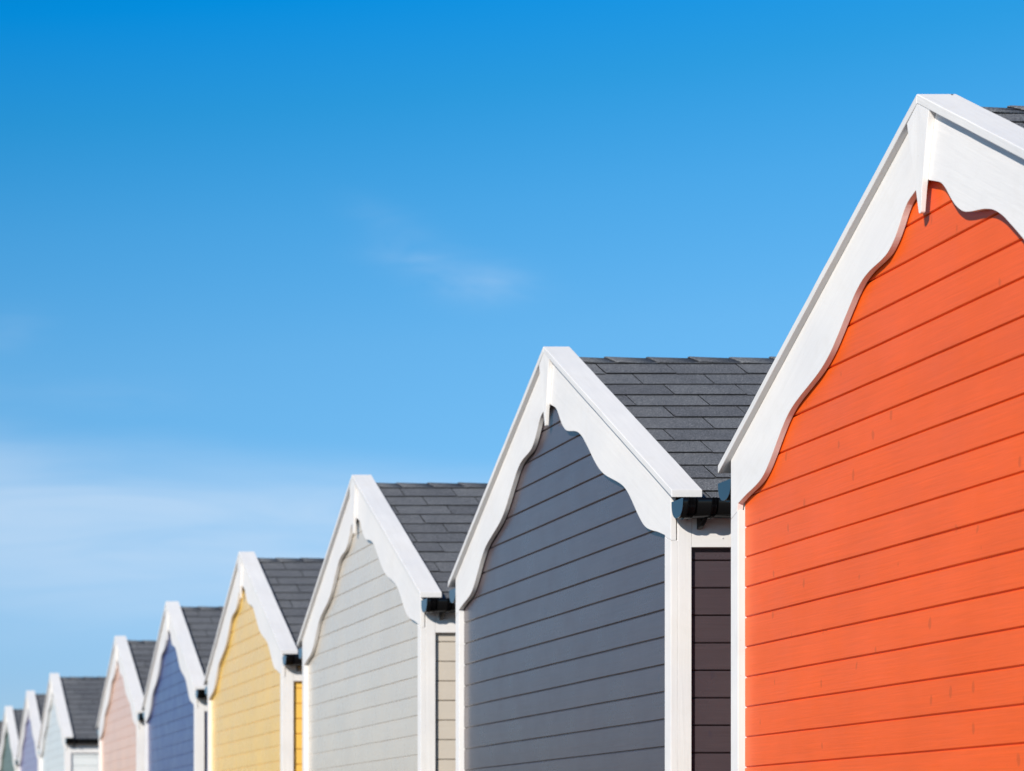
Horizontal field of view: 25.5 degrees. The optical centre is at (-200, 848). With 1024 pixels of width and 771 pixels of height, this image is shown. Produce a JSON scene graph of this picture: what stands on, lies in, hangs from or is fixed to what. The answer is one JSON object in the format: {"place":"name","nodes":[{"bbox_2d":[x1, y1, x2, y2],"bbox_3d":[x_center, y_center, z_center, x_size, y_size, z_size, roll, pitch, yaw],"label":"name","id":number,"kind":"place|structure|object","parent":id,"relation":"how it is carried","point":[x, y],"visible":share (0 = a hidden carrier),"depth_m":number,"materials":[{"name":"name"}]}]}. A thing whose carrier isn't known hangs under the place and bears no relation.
{"place":"outdoors","nodes":[
{"label":"outdoors","id":0,"kind":"place"},
{"bbox_2d":[0,0,1023,720],"label":"sky","id":1,"kind":"structure","parent":0,"point":[258,257],"materials":[{"name":"blue"}]},
{"label":"ground","id":2,"kind":"structure","parent":0,"visible":0},
{"bbox_2d":[0,721,2,737],"bbox_3d":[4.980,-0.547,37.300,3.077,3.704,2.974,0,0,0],"label":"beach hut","id":3,"kind":"object","parent":2,"relation":"on","point":[1,722],"visible":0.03,"depth_m":37.12,"materials":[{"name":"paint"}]},
{"bbox_2d":[0,706,23,770],"bbox_3d":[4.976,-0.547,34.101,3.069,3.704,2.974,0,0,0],"label":"beach hut","id":4,"kind":"object","parent":2,"relation":"on","point":[11,729],"visible":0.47,"depth_m":33.87,"materials":[{"name":"green paint"}]},
{"bbox_2d":[17,691,45,770],"bbox_3d":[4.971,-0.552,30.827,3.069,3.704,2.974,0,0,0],"label":"beach hut","id":5,"kind":"object","parent":2,"relation":"on","point":[28,755],"visible":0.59,"depth_m":30.71,"materials":[{"name":"purple paint"}]},
{"bbox_2d":[37,673,105,770],"bbox_3d":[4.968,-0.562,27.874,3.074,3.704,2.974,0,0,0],"label":"beach hut","id":6,"kind":"object","parent":2,"relation":"on","point":[68,738],"visible":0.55,"depth_m":27.24,"materials":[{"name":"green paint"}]},
{"bbox_2d":[96,636,156,770],"bbox_3d":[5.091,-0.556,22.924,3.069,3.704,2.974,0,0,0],"label":"beach hut","id":7,"kind":"object","parent":2,"relation":"on","point":[120,725],"visible":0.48,"depth_m":22.69,"materials":[{"name":"pink paint"}]},
{"bbox_2d":[141,601,223,770],"bbox_3d":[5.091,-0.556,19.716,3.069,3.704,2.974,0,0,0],"label":"beach hut","id":8,"kind":"object","parent":2,"relation":"on","point":[174,706],"visible":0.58,"depth_m":19.43,"materials":[{"name":"blue paint"}]},
{"bbox_2d":[203,552,324,770],"bbox_3d":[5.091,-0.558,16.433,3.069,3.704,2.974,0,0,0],"label":"beach hut","id":9,"kind":"object","parent":2,"relation":"on","point":[253,682],"visible":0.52,"depth_m":16.11,"materials":[{"name":"yellow paint"}]},
{"bbox_2d":[297,475,487,770],"bbox_3d":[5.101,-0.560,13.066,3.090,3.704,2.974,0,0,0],"label":"beach hut","id":10,"kind":"object","parent":2,"relation":"on","point":[376,641],"visible":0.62,"depth_m":12.68,"materials":[{"name":"grey paint"}]},
{"bbox_2d":[448,347,775,770],"bbox_3d":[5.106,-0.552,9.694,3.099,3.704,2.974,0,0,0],"label":"beach hut","id":11,"kind":"object","parent":2,"relation":"on","point":[590,593],"visible":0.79,"depth_m":9.26,"materials":[{"name":"grey paint"}]},
{"bbox_2d":[718,94,1023,770],"bbox_3d":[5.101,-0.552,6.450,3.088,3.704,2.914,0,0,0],"label":"beach hut","id":12,"kind":"object","parent":2,"relation":"on","point":[871,490],"visible":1,"depth_m":6.63,"materials":[{"name":"orange paint"}]}
]}

